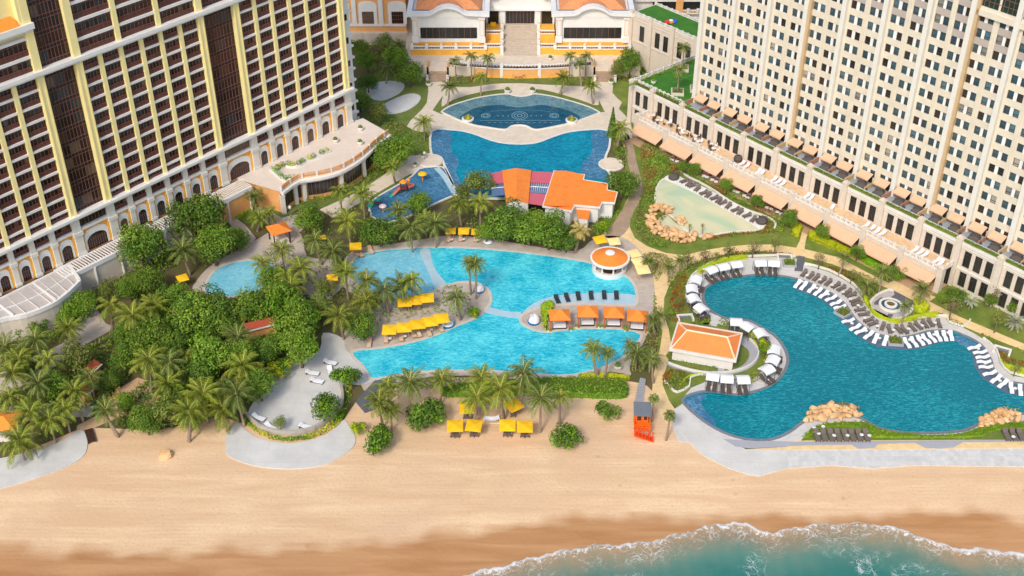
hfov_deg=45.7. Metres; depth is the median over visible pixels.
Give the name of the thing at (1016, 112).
window
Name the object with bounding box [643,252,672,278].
ground cover
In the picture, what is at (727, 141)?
window
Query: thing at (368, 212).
shrubbery
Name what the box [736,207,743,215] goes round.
deck lounger
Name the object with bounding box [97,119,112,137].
window
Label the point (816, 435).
deck lounger
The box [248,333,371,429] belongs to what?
white beach plaza
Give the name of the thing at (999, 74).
window
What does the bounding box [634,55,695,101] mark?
lawn terrace
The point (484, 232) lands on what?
broadleaf tree
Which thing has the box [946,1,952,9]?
window
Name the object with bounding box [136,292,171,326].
palm tree
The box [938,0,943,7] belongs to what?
window
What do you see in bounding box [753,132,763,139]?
round daybed
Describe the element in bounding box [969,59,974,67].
window
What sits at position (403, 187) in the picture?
water play structure
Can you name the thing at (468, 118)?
edge planter
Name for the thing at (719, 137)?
window
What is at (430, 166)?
round pool kerb
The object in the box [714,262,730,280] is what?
canopy daybed
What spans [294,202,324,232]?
broadleaf tree
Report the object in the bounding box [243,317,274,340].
brick red shed
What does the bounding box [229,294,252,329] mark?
palm tree
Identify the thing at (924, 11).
window
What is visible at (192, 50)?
window
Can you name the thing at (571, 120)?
edge planter
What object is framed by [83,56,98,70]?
window
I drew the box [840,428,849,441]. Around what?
deck lounger
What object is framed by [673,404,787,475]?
concrete apron
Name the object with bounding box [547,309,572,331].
cabana
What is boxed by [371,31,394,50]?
broadleaf tree
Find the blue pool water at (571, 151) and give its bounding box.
[431,129,608,196]
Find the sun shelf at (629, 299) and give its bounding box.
[523,293,635,312]
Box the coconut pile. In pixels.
[97,384,119,403]
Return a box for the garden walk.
[0,398,95,422]
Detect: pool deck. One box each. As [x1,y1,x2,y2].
[192,230,342,300]
[340,236,654,390]
[672,257,1023,442]
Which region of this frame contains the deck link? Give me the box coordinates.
[709,314,718,326]
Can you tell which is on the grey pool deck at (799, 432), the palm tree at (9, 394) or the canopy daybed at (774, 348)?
the canopy daybed at (774, 348)
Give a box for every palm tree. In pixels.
[0,330,22,376]
[0,346,36,384]
[0,359,30,402]
[0,386,24,413]
[0,419,42,467]
[9,397,50,442]
[15,325,53,370]
[20,369,54,409]
[31,401,71,443]
[32,348,68,379]
[47,397,82,432]
[52,316,83,345]
[56,376,92,421]
[73,365,107,397]
[87,394,124,437]
[95,295,125,332]
[112,299,155,330]
[127,342,166,393]
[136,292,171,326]
[148,369,187,402]
[149,347,186,386]
[166,234,198,275]
[167,396,206,442]
[174,348,197,377]
[179,376,226,423]
[188,385,220,420]
[203,393,244,434]
[216,378,258,426]
[219,321,254,349]
[221,348,263,388]
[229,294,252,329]
[230,361,275,394]
[243,188,264,210]
[247,207,270,231]
[248,253,274,284]
[259,205,278,225]
[266,239,295,267]
[274,266,299,284]
[279,270,309,298]
[286,254,317,290]
[298,228,329,264]
[318,237,349,270]
[319,303,357,339]
[328,182,350,212]
[330,207,364,242]
[330,259,360,298]
[347,288,383,315]
[348,182,379,219]
[349,267,383,307]
[363,386,398,422]
[370,278,397,313]
[370,374,399,399]
[376,399,403,432]
[378,63,394,83]
[381,156,402,183]
[384,199,410,230]
[386,269,417,309]
[389,366,431,410]
[390,37,405,49]
[392,216,429,252]
[398,271,425,306]
[412,114,434,140]
[414,208,433,237]
[420,210,451,247]
[426,365,457,405]
[438,78,459,105]
[440,285,470,320]
[446,195,470,227]
[447,56,462,82]
[456,382,492,419]
[459,255,478,295]
[462,50,478,78]
[462,362,498,405]
[465,254,486,299]
[467,191,495,226]
[472,72,488,95]
[477,52,495,82]
[481,371,520,418]
[498,354,545,412]
[522,382,562,432]
[550,388,572,424]
[552,69,573,94]
[563,52,575,77]
[569,220,591,253]
[570,57,587,86]
[579,337,606,375]
[581,51,593,76]
[581,77,601,103]
[599,345,617,377]
[611,119,632,146]
[621,336,638,362]
[622,342,649,369]
[638,346,663,372]
[640,253,656,269]
[643,311,662,334]
[646,353,658,383]
[648,393,659,421]
[653,306,668,330]
[661,259,675,278]
[663,409,675,440]
[670,64,687,90]
[672,254,686,273]
[677,42,691,66]
[836,250,851,275]
[856,275,879,297]
[871,262,893,292]
[898,298,913,323]
[910,278,933,304]
[963,293,979,308]
[1005,312,1023,331]
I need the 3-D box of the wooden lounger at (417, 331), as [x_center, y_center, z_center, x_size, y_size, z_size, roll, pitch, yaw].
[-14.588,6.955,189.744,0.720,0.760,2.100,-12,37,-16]
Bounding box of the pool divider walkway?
[434,167,455,193]
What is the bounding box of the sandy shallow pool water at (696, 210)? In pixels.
[656,179,757,235]
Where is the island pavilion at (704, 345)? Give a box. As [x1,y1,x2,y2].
[669,322,742,369]
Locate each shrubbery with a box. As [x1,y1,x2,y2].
[260,248,469,329]
[272,201,577,254]
[358,42,403,77]
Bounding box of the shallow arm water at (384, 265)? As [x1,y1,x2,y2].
[352,249,435,296]
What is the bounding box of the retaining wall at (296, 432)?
[245,383,343,435]
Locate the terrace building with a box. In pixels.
[633,0,700,19]
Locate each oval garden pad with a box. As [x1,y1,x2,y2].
[366,81,404,100]
[382,93,420,113]
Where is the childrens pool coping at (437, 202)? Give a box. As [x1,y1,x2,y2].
[368,166,455,222]
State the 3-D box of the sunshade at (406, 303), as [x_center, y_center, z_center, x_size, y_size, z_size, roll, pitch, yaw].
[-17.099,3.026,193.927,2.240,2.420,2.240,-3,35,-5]
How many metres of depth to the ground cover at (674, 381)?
180.45 m
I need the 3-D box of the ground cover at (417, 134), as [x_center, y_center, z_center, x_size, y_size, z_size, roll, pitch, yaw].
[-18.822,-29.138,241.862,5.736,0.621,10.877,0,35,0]
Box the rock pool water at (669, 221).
[659,214,686,232]
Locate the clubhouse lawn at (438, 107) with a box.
[433,77,604,113]
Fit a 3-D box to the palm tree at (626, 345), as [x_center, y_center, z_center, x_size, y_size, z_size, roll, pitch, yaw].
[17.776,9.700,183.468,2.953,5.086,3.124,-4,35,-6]
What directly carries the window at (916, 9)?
in the hotel tower at (919, 103)
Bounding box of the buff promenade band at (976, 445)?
[757,440,1023,449]
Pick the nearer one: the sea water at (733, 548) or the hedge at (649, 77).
the sea water at (733, 548)
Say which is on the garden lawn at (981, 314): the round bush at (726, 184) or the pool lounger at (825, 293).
the round bush at (726, 184)
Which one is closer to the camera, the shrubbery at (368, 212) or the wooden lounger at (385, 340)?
the wooden lounger at (385, 340)
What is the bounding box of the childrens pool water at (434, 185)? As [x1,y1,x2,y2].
[370,167,452,220]
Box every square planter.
[671,87,683,95]
[676,63,688,72]
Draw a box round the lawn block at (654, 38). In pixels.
[627,2,698,72]
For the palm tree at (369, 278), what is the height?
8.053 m
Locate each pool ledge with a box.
[794,280,953,349]
[970,347,1023,395]
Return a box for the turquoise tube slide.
[368,198,381,207]
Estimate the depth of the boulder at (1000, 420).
172.20 m
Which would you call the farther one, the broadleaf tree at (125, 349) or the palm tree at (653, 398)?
the broadleaf tree at (125, 349)
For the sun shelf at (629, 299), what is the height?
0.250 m
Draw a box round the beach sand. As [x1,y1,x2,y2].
[0,377,1023,575]
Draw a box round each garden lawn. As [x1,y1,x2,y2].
[257,64,441,217]
[602,77,1023,407]
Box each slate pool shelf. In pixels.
[432,130,460,187]
[581,130,607,178]
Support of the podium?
on the garden lawn at (981, 314)
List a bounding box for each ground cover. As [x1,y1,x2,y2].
[0,293,99,359]
[2,423,67,451]
[91,251,187,295]
[243,408,345,441]
[298,162,386,203]
[342,382,351,410]
[361,102,410,139]
[378,377,482,392]
[407,129,429,152]
[449,75,473,84]
[474,76,590,80]
[592,203,620,235]
[613,130,626,164]
[619,67,646,79]
[630,292,661,371]
[633,188,671,248]
[640,140,679,192]
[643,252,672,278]
[648,146,786,225]
[656,213,665,220]
[662,369,689,389]
[668,257,707,287]
[668,273,687,321]
[689,318,710,326]
[710,227,785,239]
[715,250,791,257]
[736,370,760,382]
[762,215,772,229]
[810,402,858,408]
[813,260,860,283]
[848,270,876,294]
[981,333,1023,367]
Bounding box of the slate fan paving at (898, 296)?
[890,290,913,305]
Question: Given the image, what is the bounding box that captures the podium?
[627,78,1023,320]
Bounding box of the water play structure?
[389,179,413,197]
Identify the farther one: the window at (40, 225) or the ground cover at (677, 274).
the ground cover at (677, 274)
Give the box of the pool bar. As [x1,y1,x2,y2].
[590,246,629,279]
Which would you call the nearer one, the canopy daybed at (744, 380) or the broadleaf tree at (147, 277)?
the canopy daybed at (744, 380)
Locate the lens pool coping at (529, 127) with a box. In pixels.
[441,93,600,129]
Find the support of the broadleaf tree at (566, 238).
on the pool deck at (645, 287)
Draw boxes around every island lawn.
[664,368,701,390]
[666,276,710,328]
[701,323,766,377]
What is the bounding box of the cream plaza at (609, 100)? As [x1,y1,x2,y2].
[407,77,632,142]
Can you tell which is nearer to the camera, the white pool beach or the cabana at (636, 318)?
the cabana at (636, 318)
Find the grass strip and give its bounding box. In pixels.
[801,422,1023,440]
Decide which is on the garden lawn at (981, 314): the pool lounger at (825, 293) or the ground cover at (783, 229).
the ground cover at (783, 229)
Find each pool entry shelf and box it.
[685,394,716,424]
[954,335,977,346]
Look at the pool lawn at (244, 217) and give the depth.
218.54 m
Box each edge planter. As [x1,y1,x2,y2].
[462,114,473,121]
[565,115,577,123]
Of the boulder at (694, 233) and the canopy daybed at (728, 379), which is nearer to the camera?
the canopy daybed at (728, 379)
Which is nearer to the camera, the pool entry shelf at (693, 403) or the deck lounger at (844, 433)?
the deck lounger at (844, 433)
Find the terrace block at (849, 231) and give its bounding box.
[627,110,953,296]
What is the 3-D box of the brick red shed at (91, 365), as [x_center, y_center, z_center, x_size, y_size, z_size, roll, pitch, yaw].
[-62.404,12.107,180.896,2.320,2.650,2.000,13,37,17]
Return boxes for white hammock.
[483,415,499,423]
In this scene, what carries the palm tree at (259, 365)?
on the ground at (172, 273)
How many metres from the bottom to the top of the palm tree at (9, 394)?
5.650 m
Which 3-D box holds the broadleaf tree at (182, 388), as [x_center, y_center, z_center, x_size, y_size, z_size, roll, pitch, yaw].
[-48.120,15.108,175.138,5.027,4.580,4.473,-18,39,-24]
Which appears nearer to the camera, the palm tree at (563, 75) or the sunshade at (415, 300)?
the sunshade at (415, 300)
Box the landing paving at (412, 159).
[407,155,419,163]
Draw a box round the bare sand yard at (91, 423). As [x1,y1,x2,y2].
[77,378,159,431]
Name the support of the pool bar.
on the pool deck at (645, 287)
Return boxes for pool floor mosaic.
[480,110,559,122]
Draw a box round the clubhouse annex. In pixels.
[348,0,408,30]
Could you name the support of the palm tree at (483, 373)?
on the ground at (172, 273)
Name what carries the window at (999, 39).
in the hotel tower at (919, 103)
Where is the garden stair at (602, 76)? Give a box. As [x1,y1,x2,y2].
[593,59,616,82]
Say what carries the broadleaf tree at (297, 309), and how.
on the ground at (172, 273)
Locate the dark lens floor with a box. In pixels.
[460,105,579,128]
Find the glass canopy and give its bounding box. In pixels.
[0,264,82,342]
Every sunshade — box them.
[175,273,188,282]
[326,274,337,283]
[349,242,361,252]
[382,325,396,337]
[397,297,411,312]
[397,322,411,337]
[409,295,421,309]
[410,319,425,332]
[421,293,433,308]
[422,316,437,332]
[433,313,449,325]
[445,228,455,238]
[447,420,462,434]
[458,228,468,233]
[459,402,475,416]
[465,419,482,434]
[499,419,515,433]
[504,398,524,417]
[517,421,532,434]
[592,235,607,247]
[607,237,620,246]
[626,249,641,261]
[630,257,646,271]
[635,265,650,279]
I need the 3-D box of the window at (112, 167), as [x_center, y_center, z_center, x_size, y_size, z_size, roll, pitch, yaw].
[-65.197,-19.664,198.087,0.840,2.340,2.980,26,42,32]
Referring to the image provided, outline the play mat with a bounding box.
[664,19,676,23]
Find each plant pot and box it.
[332,136,337,142]
[357,139,362,144]
[504,87,510,92]
[529,87,535,92]
[608,78,613,84]
[614,361,621,370]
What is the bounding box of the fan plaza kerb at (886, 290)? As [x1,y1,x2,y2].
[870,288,913,318]
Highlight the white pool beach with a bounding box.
[665,175,765,228]
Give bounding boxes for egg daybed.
[441,316,454,328]
[474,283,483,293]
[483,239,492,244]
[528,313,539,325]
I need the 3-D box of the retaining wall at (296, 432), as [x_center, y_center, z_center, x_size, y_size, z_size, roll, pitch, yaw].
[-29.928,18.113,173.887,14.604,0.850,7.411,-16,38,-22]
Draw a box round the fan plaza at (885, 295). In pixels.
[871,291,910,317]
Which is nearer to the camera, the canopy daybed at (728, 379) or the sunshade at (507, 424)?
the sunshade at (507, 424)
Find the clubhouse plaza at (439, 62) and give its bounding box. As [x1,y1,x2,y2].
[350,0,639,76]
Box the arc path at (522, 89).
[442,83,598,105]
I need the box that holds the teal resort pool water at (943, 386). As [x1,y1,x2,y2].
[684,275,1023,438]
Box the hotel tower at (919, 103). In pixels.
[691,0,1023,255]
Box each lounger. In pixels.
[251,412,265,421]
[264,421,276,428]
[298,422,311,428]
[305,369,319,376]
[309,376,323,383]
[323,358,337,365]
[327,365,331,374]
[366,337,371,347]
[367,245,374,253]
[384,335,388,342]
[399,332,403,341]
[411,330,417,338]
[415,329,422,338]
[425,327,432,336]
[436,324,444,332]
[446,234,450,242]
[458,234,462,241]
[553,294,560,303]
[564,292,570,302]
[575,291,580,299]
[588,290,593,300]
[602,290,606,299]
[614,290,618,299]
[687,182,696,188]
[693,184,700,191]
[704,191,711,198]
[718,199,727,204]
[724,201,731,209]
[730,206,740,211]
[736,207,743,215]
[742,211,751,218]
[749,215,756,221]
[793,279,801,287]
[799,281,807,289]
[800,268,807,276]
[806,271,814,279]
[807,284,815,292]
[812,273,819,280]
[813,287,822,295]
[813,428,820,441]
[818,275,826,284]
[818,290,828,298]
[819,428,827,441]
[824,278,832,285]
[825,294,836,301]
[826,428,834,441]
[830,299,842,305]
[831,281,840,289]
[833,304,846,309]
[833,428,841,441]
[836,284,846,290]
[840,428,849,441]
[841,317,854,323]
[842,287,851,294]
[845,291,856,298]
[848,428,856,441]
[849,296,860,302]
[849,323,860,330]
[851,300,863,306]
[854,306,866,312]
[854,327,866,334]
[855,428,863,441]
[858,311,870,317]
[862,428,870,441]
[863,315,874,323]
[863,330,873,339]
[867,319,878,327]
[872,333,879,343]
[879,321,885,330]
[882,335,888,345]
[886,323,892,333]
[894,324,903,334]
[899,324,909,333]
[903,337,911,348]
[907,322,917,331]
[910,336,918,347]
[913,320,923,329]
[915,248,924,254]
[916,335,924,345]
[920,318,929,328]
[921,333,931,343]
[926,317,934,326]
[927,332,936,342]
[934,330,942,341]
[935,318,942,328]
[941,330,947,340]
[948,330,953,340]
[967,343,981,349]
[973,349,987,354]
[975,354,989,359]
[977,359,990,364]
[978,364,992,369]
[982,369,996,375]
[990,374,1001,382]
[997,378,1008,388]
[1001,427,1011,441]
[1008,427,1018,441]
[1009,381,1013,393]
[1015,427,1023,440]
[1018,384,1022,395]
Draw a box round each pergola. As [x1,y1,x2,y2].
[53,224,162,291]
[150,211,195,251]
[192,180,253,232]
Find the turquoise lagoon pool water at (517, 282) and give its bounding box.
[351,248,639,377]
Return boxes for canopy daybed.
[685,284,700,301]
[686,293,701,310]
[689,275,704,292]
[692,303,710,322]
[702,265,718,283]
[705,371,719,392]
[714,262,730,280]
[719,374,733,394]
[727,260,742,278]
[728,318,742,331]
[734,375,750,395]
[739,321,756,340]
[752,259,766,276]
[752,328,770,346]
[757,364,775,385]
[765,354,782,375]
[766,259,779,276]
[767,344,782,362]
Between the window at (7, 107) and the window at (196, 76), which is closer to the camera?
the window at (7, 107)
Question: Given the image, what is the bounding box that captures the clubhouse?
[406,0,635,55]
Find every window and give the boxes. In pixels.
[0,36,28,65]
[0,55,32,82]
[0,89,12,102]
[0,98,15,117]
[0,112,19,131]
[0,149,5,164]
[0,163,8,179]
[0,176,12,194]
[0,190,15,209]
[0,203,19,222]
[0,239,4,247]
[0,254,7,264]
[0,276,11,291]
[4,126,23,146]
[4,216,23,235]
[8,140,26,159]
[8,229,25,243]
[11,154,30,173]
[13,244,28,257]
[15,167,33,186]
[16,79,36,95]
[18,181,37,199]
[19,88,40,109]
[22,103,43,123]
[22,194,40,213]
[22,266,31,281]
[26,117,47,137]
[26,207,43,225]
[29,130,50,150]
[29,219,45,233]
[33,144,53,164]
[34,235,49,247]
[36,157,56,177]
[40,170,60,190]
[42,256,51,271]
[43,184,63,203]
[46,196,66,216]
[50,209,68,224]
[54,224,71,237]
[62,246,73,261]
[70,0,108,19]
[74,8,111,37]
[77,25,114,52]
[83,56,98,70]
[85,65,101,83]
[87,230,108,249]
[88,79,104,97]
[91,93,106,111]
[94,106,109,124]
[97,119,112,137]
[99,133,115,150]
[102,48,118,62]
[102,145,117,163]
[104,57,121,76]
[105,158,120,175]
[107,71,124,89]
[108,171,123,188]
[110,85,126,103]
[111,183,124,195]
[113,98,129,116]
[114,0,129,4]
[114,198,127,209]
[115,0,152,22]
[115,111,132,129]
[118,124,134,142]
[119,11,155,37]
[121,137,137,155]
[121,218,128,232]
[123,41,139,54]
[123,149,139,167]
[125,50,141,68]
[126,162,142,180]
[127,63,144,81]
[129,174,143,187]
[130,77,146,95]
[132,189,146,201]
[133,90,149,108]
[135,103,151,120]
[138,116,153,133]
[139,209,147,224]
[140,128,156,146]
[143,34,158,46]
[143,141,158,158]
[145,42,160,60]
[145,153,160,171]
[147,56,163,73]
[150,69,165,87]
[152,82,167,100]
[155,95,170,112]
[157,0,180,7]
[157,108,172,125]
[157,201,165,215]
[159,0,193,22]
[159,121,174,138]
[162,26,177,39]
[164,35,179,53]
[166,48,181,66]
[169,61,184,79]
[171,75,186,92]
[173,87,188,105]
[175,192,182,204]
[182,19,196,32]
[183,28,198,45]
[185,41,200,58]
[187,54,202,72]
[190,67,204,84]
[193,184,200,196]
[210,175,217,189]
[230,161,249,180]
[261,151,267,164]
[277,143,283,157]
[285,189,293,205]
[292,136,298,149]
[297,185,301,197]
[307,129,313,142]
[307,176,338,195]
[322,121,328,134]
[337,114,343,127]
[343,164,361,184]
[362,12,373,22]
[366,147,378,170]
[391,12,403,22]
[635,91,639,105]
[639,26,644,41]
[643,95,647,109]
[654,33,659,48]
[657,102,661,116]
[663,36,667,52]
[665,106,669,120]
[672,109,677,124]
[676,42,680,58]
[685,47,690,59]
[686,116,691,131]
[694,120,699,135]
[702,124,707,139]
[717,131,722,146]
[724,135,730,149]
[733,139,738,153]
[747,146,753,161]
[756,150,762,165]
[764,154,770,169]
[780,162,786,177]
[789,166,795,182]
[797,170,804,186]
[813,179,820,194]
[823,183,829,198]
[832,187,839,203]
[849,195,856,211]
[858,200,865,216]
[868,205,875,221]
[885,213,893,230]
[895,218,903,234]
[905,223,913,239]
[913,6,919,14]
[921,9,925,17]
[923,232,932,248]
[931,29,937,37]
[933,237,942,254]
[934,13,940,22]
[936,47,942,55]
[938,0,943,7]
[939,32,945,40]
[943,16,949,25]
[943,242,952,259]
[944,66,949,74]
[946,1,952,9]
[947,51,953,59]
[950,36,956,44]
[954,20,960,29]
[957,5,963,13]
[957,272,966,287]
[958,104,963,112]
[962,89,967,97]
[962,251,971,268]
[965,74,970,82]
[966,107,972,115]
[968,277,976,292]
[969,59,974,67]
[969,92,975,101]
[972,44,978,52]
[972,256,982,273]
[973,77,979,85]
[974,125,980,134]
[976,28,981,37]
[977,62,983,71]
[977,111,983,120]
[978,282,987,297]
[979,143,983,151]
[980,46,987,55]
[981,96,987,105]
[982,129,987,137]
[983,261,993,278]
[984,31,990,40]
[984,81,991,90]
[986,115,990,122]
[988,19,993,24]
[988,66,995,75]
[988,163,994,172]
[990,100,994,108]
[992,51,998,60]
[992,149,998,157]
[993,85,998,93]
[995,134,1002,143]
[996,35,1002,44]
[997,69,1001,78]
[997,167,1003,175]
[998,292,1007,307]
[999,120,1006,129]
[1001,54,1005,62]
[1001,153,1007,161]
[1003,105,1009,114]
[1003,271,1013,288]
[1005,38,1009,46]
[1005,138,1011,147]
[1005,186,1011,195]
[1007,90,1013,99]
[1009,123,1015,132]
[1009,172,1015,180]
[1009,297,1018,313]
[1010,204,1015,211]
[1011,75,1018,83]
[1012,109,1019,117]
[1013,158,1019,166]
[1014,190,1019,198]
[1014,276,1023,294]
[1015,59,1021,68]
[1016,93,1023,102]
[1016,143,1023,152]
[1018,176,1023,184]
[1019,43,1023,52]
[1020,303,1023,317]
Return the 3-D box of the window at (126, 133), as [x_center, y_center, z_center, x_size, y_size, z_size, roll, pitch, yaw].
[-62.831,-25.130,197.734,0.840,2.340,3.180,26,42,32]
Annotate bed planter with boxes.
[782,257,796,267]
[833,306,852,318]
[887,335,903,346]
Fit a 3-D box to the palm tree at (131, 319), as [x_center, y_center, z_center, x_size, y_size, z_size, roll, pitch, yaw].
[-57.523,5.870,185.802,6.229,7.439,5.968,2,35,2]
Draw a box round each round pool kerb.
[417,154,442,166]
[598,158,623,170]
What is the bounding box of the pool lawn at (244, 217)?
[239,206,258,223]
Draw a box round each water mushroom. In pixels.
[379,204,386,212]
[418,171,426,180]
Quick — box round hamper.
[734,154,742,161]
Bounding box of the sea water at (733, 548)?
[464,521,1023,575]
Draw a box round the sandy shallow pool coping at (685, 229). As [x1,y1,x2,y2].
[654,178,761,236]
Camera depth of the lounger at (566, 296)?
197.51 m
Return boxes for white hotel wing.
[343,0,358,120]
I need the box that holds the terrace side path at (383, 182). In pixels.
[320,153,429,217]
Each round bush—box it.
[29,319,47,334]
[29,391,50,409]
[55,299,81,322]
[70,289,97,315]
[99,366,123,388]
[115,391,136,410]
[126,403,164,434]
[151,391,186,427]
[172,409,200,429]
[272,414,286,428]
[350,422,366,434]
[351,39,369,53]
[355,88,371,112]
[356,73,378,92]
[362,422,393,455]
[405,396,446,431]
[467,306,480,318]
[548,422,583,450]
[594,221,609,233]
[594,400,621,420]
[608,61,624,78]
[615,46,642,74]
[676,160,690,173]
[686,162,701,175]
[718,177,734,192]
[750,194,764,206]
[780,208,798,226]
[815,223,831,238]
[849,244,866,260]
[889,265,907,280]
[937,291,950,303]
[945,287,968,303]
[983,293,998,306]
[1006,301,1017,310]
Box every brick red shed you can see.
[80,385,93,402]
[82,359,101,379]
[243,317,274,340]
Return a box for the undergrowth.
[0,283,319,429]
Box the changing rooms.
[490,168,617,230]
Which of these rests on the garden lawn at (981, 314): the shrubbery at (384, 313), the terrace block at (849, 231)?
the terrace block at (849, 231)
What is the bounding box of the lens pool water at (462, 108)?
[443,94,597,119]
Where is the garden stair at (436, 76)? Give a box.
[426,59,448,81]
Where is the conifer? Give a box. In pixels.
[606,107,616,137]
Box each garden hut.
[0,412,24,441]
[265,221,291,244]
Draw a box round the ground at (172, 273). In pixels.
[0,45,758,457]
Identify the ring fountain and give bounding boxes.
[879,297,902,312]
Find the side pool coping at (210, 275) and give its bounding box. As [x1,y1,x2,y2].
[203,259,274,298]
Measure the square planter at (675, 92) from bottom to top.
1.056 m
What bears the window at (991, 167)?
in the hotel tower at (919, 103)
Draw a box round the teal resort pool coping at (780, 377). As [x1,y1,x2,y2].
[681,274,1023,440]
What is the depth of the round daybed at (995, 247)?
194.14 m
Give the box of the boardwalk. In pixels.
[635,378,645,401]
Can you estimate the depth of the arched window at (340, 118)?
235.77 m
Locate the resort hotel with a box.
[0,0,354,296]
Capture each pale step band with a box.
[420,248,445,288]
[485,307,520,317]
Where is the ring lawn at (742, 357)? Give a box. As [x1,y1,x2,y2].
[666,345,747,370]
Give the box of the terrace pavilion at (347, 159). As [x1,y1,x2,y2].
[237,118,391,214]
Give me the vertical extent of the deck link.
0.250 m
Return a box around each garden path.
[0,308,114,394]
[257,206,303,232]
[602,139,1023,426]
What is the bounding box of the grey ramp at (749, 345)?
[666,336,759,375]
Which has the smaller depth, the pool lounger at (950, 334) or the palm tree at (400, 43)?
the pool lounger at (950, 334)
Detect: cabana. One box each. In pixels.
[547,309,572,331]
[575,306,600,327]
[601,307,626,328]
[624,310,649,332]
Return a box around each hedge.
[234,205,256,218]
[440,375,629,399]
[539,300,554,329]
[578,371,630,380]
[627,59,693,85]
[651,88,691,106]
[680,372,701,384]
[697,254,747,273]
[749,330,765,344]
[791,222,803,236]
[802,420,1023,438]
[807,230,859,258]
[860,255,902,279]
[862,295,938,323]
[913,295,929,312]
[1000,358,1023,375]
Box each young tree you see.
[674,297,683,309]
[682,250,695,267]
[698,248,712,263]
[723,241,736,258]
[748,239,762,257]
[758,341,770,358]
[771,234,784,253]
[814,250,826,269]
[847,268,856,283]
[942,295,964,319]
[990,286,1001,305]
[990,308,1008,332]
[1010,363,1022,375]
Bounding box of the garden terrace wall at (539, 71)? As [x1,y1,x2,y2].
[447,59,593,78]
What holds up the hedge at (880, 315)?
on the garden lawn at (981, 314)
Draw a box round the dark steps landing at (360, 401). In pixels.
[356,379,397,412]
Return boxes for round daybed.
[668,172,678,180]
[706,110,716,116]
[721,117,731,124]
[736,124,746,130]
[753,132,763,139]
[756,216,766,224]
[768,139,778,146]
[786,147,796,155]
[802,155,813,162]
[819,163,830,171]
[836,171,847,178]
[854,180,866,188]
[872,188,884,196]
[892,198,904,205]
[910,206,922,213]
[928,215,940,223]
[947,224,960,232]
[967,233,980,242]
[987,243,1000,251]
[1009,253,1022,262]
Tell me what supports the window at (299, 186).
in the terrace pavilion at (347, 159)
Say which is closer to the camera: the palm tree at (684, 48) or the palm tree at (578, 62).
the palm tree at (684, 48)
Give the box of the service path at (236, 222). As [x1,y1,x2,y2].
[228,218,255,243]
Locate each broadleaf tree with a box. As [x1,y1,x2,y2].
[15,356,40,380]
[36,368,72,401]
[58,335,95,373]
[97,277,116,300]
[108,335,144,370]
[111,320,139,342]
[114,220,171,270]
[114,273,142,301]
[129,312,176,354]
[131,263,166,295]
[147,280,192,318]
[159,378,191,403]
[160,328,190,359]
[163,191,228,242]
[165,288,216,340]
[172,350,216,383]
[187,332,234,375]
[189,222,238,265]
[189,323,221,341]
[193,281,240,331]
[210,311,241,338]
[216,374,237,395]
[220,338,258,369]
[226,226,250,250]
[229,286,269,321]
[241,368,278,401]
[248,335,282,363]
[255,263,295,293]
[257,278,299,318]
[267,318,294,345]
[267,357,291,379]
[269,294,320,337]
[277,324,319,367]
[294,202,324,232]
[306,290,334,320]
[310,391,340,420]
[311,277,335,298]
[328,365,362,386]
[330,254,345,276]
[345,309,377,342]
[354,50,380,73]
[357,214,402,247]
[366,100,390,125]
[369,149,396,172]
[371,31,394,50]
[372,131,416,166]
[380,44,410,72]
[392,58,423,87]
[405,190,432,216]
[452,181,473,198]
[463,169,497,195]
[473,220,498,241]
[483,196,525,241]
[509,207,549,244]
[523,207,565,249]
[550,223,579,252]
[602,170,641,199]
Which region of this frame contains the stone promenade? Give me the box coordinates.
[672,421,1023,476]
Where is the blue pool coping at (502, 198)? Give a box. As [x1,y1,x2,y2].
[429,128,610,199]
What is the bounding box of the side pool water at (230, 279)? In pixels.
[206,261,272,295]
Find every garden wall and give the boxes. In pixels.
[664,373,702,392]
[668,338,758,373]
[681,171,776,227]
[685,254,795,316]
[805,262,948,320]
[948,318,970,326]
[983,337,1023,376]
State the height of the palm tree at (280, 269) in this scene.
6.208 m
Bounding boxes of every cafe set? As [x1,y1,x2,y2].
[652,117,662,124]
[676,124,685,132]
[690,133,700,139]
[708,140,717,148]
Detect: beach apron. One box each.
[0,429,87,488]
[225,420,355,468]
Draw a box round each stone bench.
[676,313,694,321]
[776,253,792,259]
[992,344,1011,356]
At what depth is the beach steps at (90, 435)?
170.41 m
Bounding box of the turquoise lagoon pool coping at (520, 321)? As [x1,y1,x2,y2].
[348,246,642,379]
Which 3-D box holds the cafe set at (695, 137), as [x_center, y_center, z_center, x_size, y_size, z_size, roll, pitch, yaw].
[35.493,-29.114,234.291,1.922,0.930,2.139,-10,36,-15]
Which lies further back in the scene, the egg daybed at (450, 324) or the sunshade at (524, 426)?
the egg daybed at (450, 324)
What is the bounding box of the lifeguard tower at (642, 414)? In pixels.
[633,401,653,442]
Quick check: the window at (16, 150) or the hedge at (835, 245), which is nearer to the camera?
the window at (16, 150)
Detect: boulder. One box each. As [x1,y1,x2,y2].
[158,449,171,460]
[652,228,658,234]
[665,208,672,213]
[678,233,685,238]
[691,230,697,237]
[703,233,712,238]
[809,405,819,409]
[811,409,819,413]
[817,413,827,421]
[826,400,834,407]
[832,412,840,417]
[845,412,851,417]
[849,403,856,408]
[852,411,859,416]
[978,416,985,421]
[997,407,1004,414]
[997,417,1004,423]
[1001,410,1007,416]
[1014,415,1021,421]
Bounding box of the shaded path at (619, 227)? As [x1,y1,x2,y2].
[605,134,642,237]
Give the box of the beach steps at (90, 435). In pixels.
[84,428,96,443]
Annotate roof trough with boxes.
[269,165,293,181]
[275,147,330,170]
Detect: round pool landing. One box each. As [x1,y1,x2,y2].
[418,154,441,165]
[599,158,622,169]
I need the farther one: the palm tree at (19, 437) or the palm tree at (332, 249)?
the palm tree at (332, 249)
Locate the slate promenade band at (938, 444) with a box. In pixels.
[724,439,1023,448]
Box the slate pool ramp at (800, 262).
[794,255,804,271]

